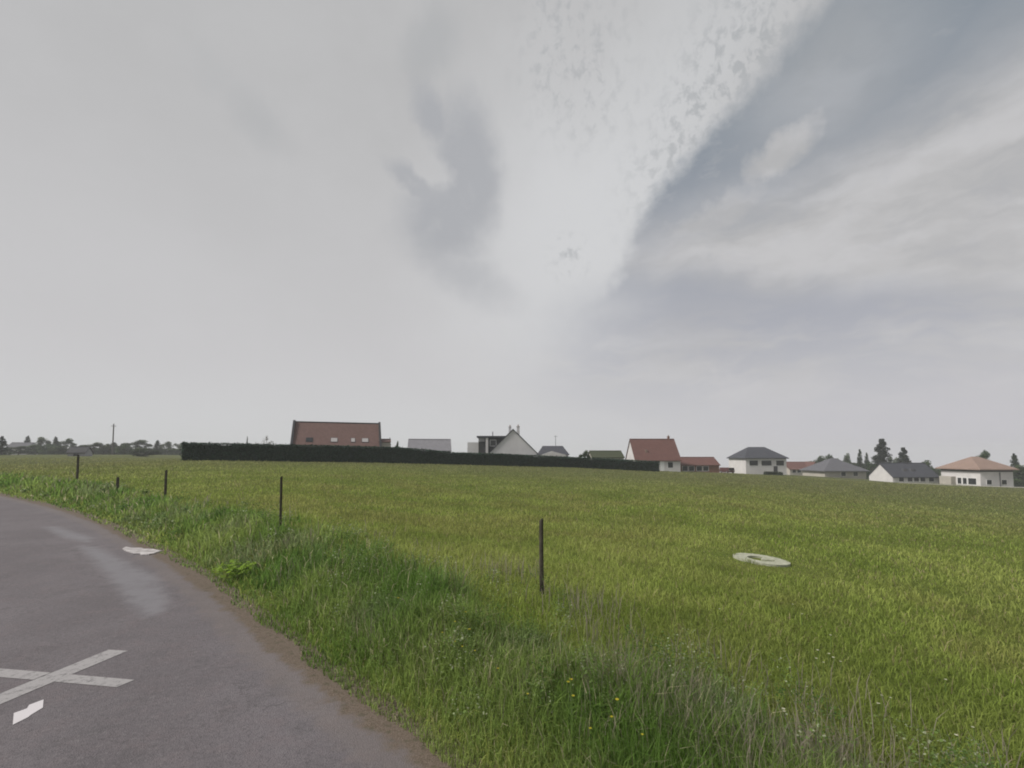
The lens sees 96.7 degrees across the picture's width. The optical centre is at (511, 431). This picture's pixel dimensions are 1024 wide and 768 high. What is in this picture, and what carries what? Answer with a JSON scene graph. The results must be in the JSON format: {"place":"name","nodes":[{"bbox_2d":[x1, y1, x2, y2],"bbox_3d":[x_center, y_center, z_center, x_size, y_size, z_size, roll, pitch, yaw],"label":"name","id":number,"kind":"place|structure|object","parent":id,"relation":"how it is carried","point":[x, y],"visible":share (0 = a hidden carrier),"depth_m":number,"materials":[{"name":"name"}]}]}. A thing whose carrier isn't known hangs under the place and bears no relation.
{"place":"outdoors","nodes":[
{"label":"outdoors","id":0,"kind":"place"},
{"bbox_2d":[0,493,495,767],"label":"road","id":1,"kind":"structure","parent":0,"point":[212,672],"depth_m":5.08,"materials":[{"name":"grey asphalt"}]},
{"bbox_2d":[13,699,43,723],"bbox_3d":[-4.564,2.645,4.295,0.192,0.004,0.408,3,-4,-44],"label":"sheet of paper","id":2,"kind":"object","parent":1,"relation":"on","point":[28,711],"visible":1,"depth_m":4.29,"materials":[{"name":"white paint"}]},
{"bbox_2d":[0,650,132,703],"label":"road marking","id":3,"kind":"object","parent":1,"relation":"on","point":[37,682],"visible":1,"depth_m":4.94,"materials":[{"name":"white paint"}]},
{"bbox_2d":[123,547,161,555],"bbox_3d":[-9.059,2.922,11.047,1.430,0.099,0.494,-2,-3,29],"label":"stone slab","id":4,"kind":"object","parent":1,"relation":"on","point":[143,552],"depth_m":10.93,"materials":[{"name":"white stone"}]},
{"bbox_2d":[0,455,1023,767],"bbox_3d":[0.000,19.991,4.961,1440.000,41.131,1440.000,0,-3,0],"label":"ground","id":5,"kind":"structure","parent":0,"point":[704,509],"depth_m":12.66,"materials":[{"name":"green plant"}]},
{"bbox_2d":[0,436,12,454],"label":"conifer tree","id":6,"kind":"object","parent":5,"relation":"on","point":[3,441],"visible":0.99,"depth_m":119.86,"materials":[{"name":"green plant"}]},
{"bbox_2d":[5,446,32,454],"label":"broadleaf tree","id":7,"kind":"object","parent":5,"relation":"on","point":[17,449],"visible":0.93,"depth_m":149.72,"materials":[{"name":"green plant"}]},
{"bbox_2d":[6,442,37,454],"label":"barn","id":8,"kind":"structure","parent":5,"relation":"on","point":[15,444],"depth_m":166.43,"materials":[{"name":"grey stone"}]},
{"bbox_2d":[24,445,40,454],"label":"broadleaf tree","id":9,"kind":"object","parent":5,"relation":"on","point":[34,450],"visible":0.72,"depth_m":166.92,"materials":[{"name":"green plant"}]},
{"bbox_2d":[35,437,51,454],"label":"broadleaf tree","id":10,"kind":"object","parent":5,"relation":"on","point":[41,440],"visible":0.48,"depth_m":175.03,"materials":[{"name":"green plant"}]},
{"bbox_2d":[34,444,58,454],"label":"broadleaf tree","id":11,"kind":"object","parent":5,"relation":"on","point":[44,449],"visible":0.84,"depth_m":164.26,"materials":[{"name":"green plant"}]},
{"bbox_2d":[51,436,59,454],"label":"conifer tree","id":12,"kind":"object","parent":5,"relation":"on","point":[56,442],"visible":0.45,"depth_m":171.90,"materials":[{"name":"green plant"}]},
{"bbox_2d":[48,446,67,454],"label":"broadleaf tree","id":13,"kind":"object","parent":5,"relation":"on","point":[61,450],"visible":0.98,"depth_m":159.21,"materials":[{"name":"green plant"}]},
{"bbox_2d":[58,438,76,454],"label":"broadleaf tree","id":14,"kind":"object","parent":5,"relation":"on","point":[68,441],"visible":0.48,"depth_m":179.88,"materials":[{"name":"green plant"}]},
{"bbox_2d":[76,455,79,479],"bbox_3d":[-24.738,2.275,25.917,0.124,1.874,0.120,2,-3,-27],"label":"fence post","id":15,"kind":"object","parent":5,"relation":"on","point":[77,469],"visible":0.72,"depth_m":25.90,"materials":[{"name":"brown wood"}]},
{"bbox_2d":[66,446,93,455],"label":"shed","id":16,"kind":"structure","parent":5,"relation":"on","point":[80,450],"depth_m":112.76,"materials":[{"name":"metal"}]},
{"bbox_2d":[3,448,181,454],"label":"field hedge","id":17,"kind":"object","parent":5,"relation":"on","point":[166,451],"visible":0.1,"depth_m":192.71,"materials":[{"name":"green plant"}]},
{"bbox_2d":[79,442,109,454],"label":"broadleaf tree","id":18,"kind":"object","parent":5,"relation":"on","point":[95,445],"visible":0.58,"depth_m":165.12,"materials":[{"name":"green plant"}]},
{"bbox_2d":[95,444,111,454],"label":"broadleaf tree","id":19,"kind":"object","parent":5,"relation":"on","point":[106,446],"visible":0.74,"depth_m":167.43,"materials":[{"name":"green plant"}]},
{"bbox_2d":[111,424,113,454],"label":"utility pole","id":20,"kind":"object","parent":5,"relation":"on","point":[113,439],"visible":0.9,"depth_m":140.02,"materials":[{"name":"grey wood"}]},
{"bbox_2d":[105,442,125,454],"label":"conifer tree","id":21,"kind":"object","parent":5,"relation":"on","point":[114,447],"visible":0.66,"depth_m":169.34,"materials":[{"name":"green plant"}]},
{"bbox_2d":[116,477,118,488],"bbox_3d":[-18.979,2.703,21.890,0.135,1.030,0.130,1,-3,-23],"label":"fence post","id":22,"kind":"object","parent":5,"relation":"on","point":[117,481],"visible":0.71,"depth_m":21.86,"materials":[{"name":"brown wood"}]},
{"bbox_2d":[114,444,134,454],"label":"broadleaf tree","id":23,"kind":"object","parent":5,"relation":"on","point":[124,447],"visible":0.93,"depth_m":164.51,"materials":[{"name":"green plant"}]},
{"bbox_2d":[120,440,153,453],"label":"broadleaf tree","id":24,"kind":"object","parent":5,"relation":"on","point":[137,443],"visible":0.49,"depth_m":174.84,"materials":[{"name":"green plant"}]},
{"bbox_2d":[124,448,160,456],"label":"bush","id":25,"kind":"object","parent":5,"relation":"on","point":[143,450],"visible":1,"depth_m":119.02,"materials":[{"name":"green plant"}]},
{"bbox_2d":[151,440,164,454],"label":"conifer tree","id":26,"kind":"object","parent":5,"relation":"on","point":[156,446],"visible":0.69,"depth_m":179.78,"materials":[{"name":"green plant"}]},
{"bbox_2d":[164,470,167,496],"bbox_3d":[-14.383,2.434,18.899,0.097,1.684,0.101,1,-3,-22],"label":"fence post","id":27,"kind":"object","parent":5,"relation":"on","point":[165,484],"visible":0.67,"depth_m":18.89,"materials":[{"name":"brown wood"}]},
{"bbox_2d":[159,441,175,448],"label":"broadleaf tree","id":28,"kind":"object","parent":5,"relation":"on","point":[168,444],"visible":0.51,"depth_m":198.97,"materials":[{"name":"green plant"}]},
{"bbox_2d":[173,443,181,448],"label":"broadleaf tree","id":29,"kind":"object","parent":5,"relation":"on","point":[177,445],"visible":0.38,"depth_m":203.69,"materials":[{"name":"green plant"}]},
{"bbox_2d":[211,559,255,577],"bbox_3d":[-5.308,2.644,8.706,0.719,0.364,0.758,0,-3,0],"label":"leafy weed","id":30,"kind":"object","parent":5,"relation":"on","point":[241,567],"visible":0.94,"depth_m":8.62,"materials":[{"name":"green plant"}]},
{"bbox_2d":[279,476,282,523],"bbox_3d":[-5.799,1.973,11.410,0.067,1.715,0.068,2,-3,-27],"label":"fence post","id":31,"kind":"object","parent":5,"relation":"on","point":[280,506],"visible":0.69,"depth_m":11.40,"materials":[{"name":"brown wood"}]},
{"bbox_2d":[290,420,381,447],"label":"house","id":32,"kind":"structure","parent":5,"relation":"on","point":[335,433],"depth_m":80.44,"materials":[{"name":"brick"}]},
{"bbox_2d":[378,439,390,446],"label":"outbuilding","id":33,"kind":"structure","parent":5,"relation":"on","point":[385,442],"depth_m":82.10,"materials":[{"name":"grey tile"}]},
{"bbox_2d":[179,441,659,471],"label":"clipped hedge","id":34,"kind":"object","parent":5,"relation":"on","point":[209,451],"visible":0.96,"depth_m":67.93,"materials":[{"name":"green plant"}]},
{"bbox_2d":[407,439,451,452],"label":"barn","id":35,"kind":"structure","parent":5,"relation":"on","point":[437,444],"depth_m":89.74,"materials":[{"name":"metal"}]},
{"bbox_2d":[468,628,469,661],"bbox_3d":[-0.457,2.404,4.861,0.032,0.575,0.032,0,-3,-9],"label":"yellow flower","id":36,"kind":"object","parent":5,"relation":"on","point":[468,644],"visible":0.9,"depth_m":4.86,"materials":[{"name":"green plant"}]},
{"bbox_2d":[0,470,995,767],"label":"verge grass","id":37,"kind":"structure","parent":5,"relation":"on","point":[414,608],"depth_m":5.04,"materials":[{"name":"green plant"}]},
{"bbox_2d":[467,425,538,456],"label":"house","id":38,"kind":"structure","parent":5,"relation":"on","point":[512,441],"depth_m":84.05,"materials":[{"name":"paint"}]},
{"bbox_2d":[490,440,495,445],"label":"window","id":39,"kind":"structure","parent":38,"relation":"in","point":[492,442],"depth_m":85.48,"materials":[{"name":"glass"}]},
{"bbox_2d":[20,481,1010,767],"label":"verge weeds","id":40,"kind":"object","parent":5,"relation":"on","point":[780,689],"visible":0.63,"depth_m":4.90,"materials":[{"name":"green plant"}]},
{"bbox_2d":[13,471,1023,767],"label":"dry stalks","id":41,"kind":"object","parent":5,"relation":"on","point":[805,731],"visible":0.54,"depth_m":4.10,"materials":[{"name":"green plant"}]},
{"bbox_2d":[539,518,543,594],"bbox_3d":[0.482,2.240,7.391,0.079,1.653,0.078,-2,-4,31],"label":"fence post","id":42,"kind":"object","parent":5,"relation":"on","point":[541,565],"visible":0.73,"depth_m":7.38,"materials":[{"name":"brown wood"}]},
{"bbox_2d":[538,436,568,456],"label":"bungalow","id":43,"kind":"object","parent":5,"relation":"on","point":[555,450],"visible":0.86,"depth_m":108.86,"materials":[{"name":"stone"}]},
{"bbox_2d":[569,678,572,724],"bbox_3d":[0.499,2.400,3.840,0.034,0.602,0.034,0,-3,9],"label":"yellow flower","id":44,"kind":"object","parent":5,"relation":"on","point":[571,705],"visible":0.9,"depth_m":3.85,"materials":[{"name":"green plant"}]},
{"bbox_2d":[571,695,574,750],"bbox_3d":[0.503,2.436,3.738,0.029,0.520,0.029,-2,-4,36],"label":"yellow flower","id":45,"kind":"object","parent":5,"relation":"on","point":[572,717],"visible":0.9,"depth_m":3.74,"materials":[{"name":"green plant"}]},
{"bbox_2d":[579,450,589,457],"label":"broadleaf tree","id":46,"kind":"object","parent":5,"relation":"on","point":[585,454],"visible":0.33,"depth_m":96.71,"materials":[{"name":"green plant"}]},
{"bbox_2d":[588,450,624,459],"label":"outbuilding","id":47,"kind":"structure","parent":5,"relation":"on","point":[613,454],"depth_m":101.00,"materials":[{"name":"tile"}]},
{"bbox_2d":[610,716,612,764],"bbox_3d":[0.772,2.449,3.516,0.027,0.479,0.027,2,-3,-27],"label":"yellow flower","id":48,"kind":"object","parent":5,"relation":"on","point":[611,740],"visible":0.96,"depth_m":3.51,"materials":[{"name":"green plant"}]},
{"bbox_2d":[615,698,618,760],"bbox_3d":[0.821,2.395,3.539,0.034,0.609,0.034,0,-3,0],"label":"yellow flower","id":49,"kind":"object","parent":5,"relation":"on","point":[617,699],"visible":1,"depth_m":3.54,"materials":[{"name":"green plant"}]},
{"bbox_2d":[625,435,681,471],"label":"house","id":50,"kind":"structure","parent":5,"relation":"on","point":[665,453],"depth_m":99.36,"materials":[{"name":"red tile"}]},
{"bbox_2d":[660,461,663,470],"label":"door","id":51,"kind":"structure","parent":50,"relation":"in","point":[661,462],"depth_m":97.71,"materials":[{"name":"paint"}]},
{"bbox_2d":[667,462,672,467],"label":"window","id":52,"kind":"structure","parent":50,"relation":"in","point":[670,464],"depth_m":97.73,"materials":[{"name":"glass"}]},
{"bbox_2d":[680,457,720,472],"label":"outbuilding","id":53,"kind":"structure","parent":5,"relation":"on","point":[701,464],"depth_m":103.71,"materials":[{"name":"brick"}]},
{"bbox_2d":[696,466,701,470],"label":"window","id":54,"kind":"structure","parent":53,"relation":"in","point":[698,468],"depth_m":103.68,"materials":[{"name":"glass"}]},
{"bbox_2d":[703,466,708,470],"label":"window","id":55,"kind":"structure","parent":53,"relation":"in","point":[705,468],"depth_m":103.68,"materials":[{"name":"glass"}]},
{"bbox_2d":[727,447,788,474],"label":"house","id":56,"kind":"structure","parent":5,"relation":"on","point":[754,460],"depth_m":115.78,"materials":[{"name":"paint"}]},
{"bbox_2d":[749,460,757,465],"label":"window","id":57,"kind":"structure","parent":56,"relation":"in","point":[751,462],"depth_m":115.72,"materials":[{"name":"glass"}]},
{"bbox_2d":[761,460,771,465],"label":"window","id":58,"kind":"structure","parent":56,"relation":"in","point":[763,462],"depth_m":115.72,"materials":[{"name":"glass"}]},
{"bbox_2d":[776,460,783,465],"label":"window","id":59,"kind":"structure","parent":56,"relation":"in","point":[778,462],"depth_m":115.72,"materials":[{"name":"glass"}]},
{"bbox_2d":[730,551,792,564],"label":"rim grass","id":60,"kind":"structure","parent":5,"relation":"on","point":[760,554],"depth_m":12.23,"materials":[{"name":"green plant"}]},
{"bbox_2d":[733,553,790,566],"bbox_3d":[6.563,3.511,12.013,1.342,0.300,1.342,4,-3,1],"label":"concrete ring","id":61,"kind":"object","parent":5,"relation":"on","point":[766,560],"visible":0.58,"depth_m":11.93,"materials":[{"name":"concrete"}]},
{"bbox_2d":[763,471,782,474],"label":"garden hedge","id":62,"kind":"object","parent":5,"relation":"on","point":[772,473],"visible":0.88,"depth_m":111.22,"materials":[{"name":"green plant"}]},
{"bbox_2d":[786,461,815,475],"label":"bungalow","id":63,"kind":"object","parent":5,"relation":"on","point":[793,468],"visible":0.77,"depth_m":150.33,"materials":[{"name":"red tile"}]},
{"bbox_2d":[808,456,825,462],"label":"broadleaf tree","id":64,"kind":"object","parent":5,"relation":"on","point":[819,459],"visible":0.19,"depth_m":173.84,"materials":[{"name":"green plant"}]},
{"bbox_2d":[824,454,838,459],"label":"broadleaf tree","id":65,"kind":"object","parent":5,"relation":"on","point":[829,456],"visible":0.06,"depth_m":179.40,"materials":[{"name":"green plant"}]},
{"bbox_2d":[799,458,869,478],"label":"bungalow","id":66,"kind":"object","parent":5,"relation":"on","point":[833,467],"visible":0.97,"depth_m":118.36,"materials":[{"name":"grey stone"}]},
{"bbox_2d":[843,453,850,461],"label":"broadleaf tree","id":67,"kind":"object","parent":5,"relation":"on","point":[846,458],"visible":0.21,"depth_m":183.91,"materials":[{"name":"green plant"}]},
{"bbox_2d":[856,449,865,467],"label":"conifer tree","id":68,"kind":"object","parent":5,"relation":"on","point":[859,461],"visible":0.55,"depth_m":149.57,"materials":[{"name":"green plant"}]},
{"bbox_2d":[864,453,870,478],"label":"conifer tree","id":69,"kind":"object","parent":5,"relation":"on","point":[866,460],"visible":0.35,"depth_m":151.62,"materials":[{"name":"green plant"}]},
{"bbox_2d":[866,461,876,478],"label":"broadleaf tree","id":70,"kind":"object","parent":5,"relation":"on","point":[870,467],"visible":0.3,"depth_m":139.88,"materials":[{"name":"green plant"}]},
{"bbox_2d":[871,439,892,464],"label":"cypress tree","id":71,"kind":"object","parent":5,"relation":"on","point":[882,453],"visible":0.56,"depth_m":139.29,"materials":[{"name":"green plant"}]},
{"bbox_2d":[888,456,897,462],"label":"broadleaf tree","id":72,"kind":"object","parent":5,"relation":"on","point":[895,459],"visible":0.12,"depth_m":159.88,"materials":[{"name":"green plant"}]},
{"bbox_2d":[868,463,938,482],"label":"bungalow","id":73,"kind":"object","parent":5,"relation":"on","point":[907,472],"visible":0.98,"depth_m":100.89,"materials":[{"name":"stone"}]},
{"bbox_2d":[896,447,911,462],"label":"cypress tree","id":74,"kind":"object","parent":5,"relation":"on","point":[903,457],"visible":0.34,"depth_m":144.38,"materials":[{"name":"green plant"}]},
{"bbox_2d":[921,460,934,471],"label":"broadleaf tree","id":75,"kind":"object","parent":5,"relation":"on","point":[928,463],"visible":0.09,"depth_m":148.44,"materials":[{"name":"green plant"}]},
{"bbox_2d":[847,462,1023,486],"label":"field hedge","id":76,"kind":"object","parent":5,"relation":"on","point":[937,472],"visible":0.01,"depth_m":167.75,"materials":[{"name":"green plant"}]},
{"bbox_2d":[935,457,1019,486],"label":"bungalow","id":77,"kind":"object","parent":5,"relation":"on","point":[976,471],"visible":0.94,"depth_m":91.15,"materials":[{"name":"paint"}]},
{"bbox_2d":[957,477,961,483],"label":"window","id":78,"kind":"structure","parent":77,"relation":"in","point":[959,479],"depth_m":93.81,"materials":[{"name":"paint"}]},
{"bbox_2d":[962,477,966,483],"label":"window","id":79,"kind":"structure","parent":77,"relation":"in","point":[964,480],"depth_m":92.78,"materials":[{"name":"paint"}]},
{"bbox_2d":[968,478,976,484],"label":"window","id":80,"kind":"structure","parent":77,"relation":"in","point":[971,481],"depth_m":91.16,"materials":[{"name":"paint"}]},
{"bbox_2d":[986,480,991,484],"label":"window","id":81,"kind":"structure","parent":77,"relation":"in","point":[988,482],"depth_m":89.58,"materials":[{"name":"glass"}]},
{"bbox_2d":[1001,480,1007,484],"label":"window","id":82,"kind":"structure","parent":77,"relation":"in","point":[1003,482],"depth_m":89.58,"materials":[{"name":"glass"}]},
{"bbox_2d":[975,450,989,458],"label":"broadleaf tree","id":83,"kind":"object","parent":5,"relation":"on","point":[985,456],"visible":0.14,"depth_m":111.05,"materials":[{"name":"green plant"}]},
{"bbox_2d":[1010,453,1022,486],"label":"conifer tree","id":84,"kind":"object","parent":5,"relation":"on","point":[1014,460],"visible":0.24,"depth_m":124.38,"materials":[{"name":"green plant"}]},
{"bbox_2d":[1013,465,1023,485],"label":"broadleaf tree","id":85,"kind":"object","parent":5,"relation":"on","point":[1017,480],"visible":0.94,"depth_m":110.11,"materials":[{"name":"green plant"}]},
{"bbox_2d":[0,0,1023,468],"label":"sky","id":86,"kind":"structure","parent":0,"point":[793,229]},
{"bbox_2d":[719,467,734,472],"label":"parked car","id":87,"kind":"object","parent":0,"point":[725,469],"visible":0.98,"depth_m":114.49,"materials":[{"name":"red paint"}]},
{"bbox_2d":[899,482,1023,487],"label":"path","id":88,"kind":"structure","parent":0,"point":[968,485],"depth_m":88.17,"materials":[{"name":"grey"}]}
]}

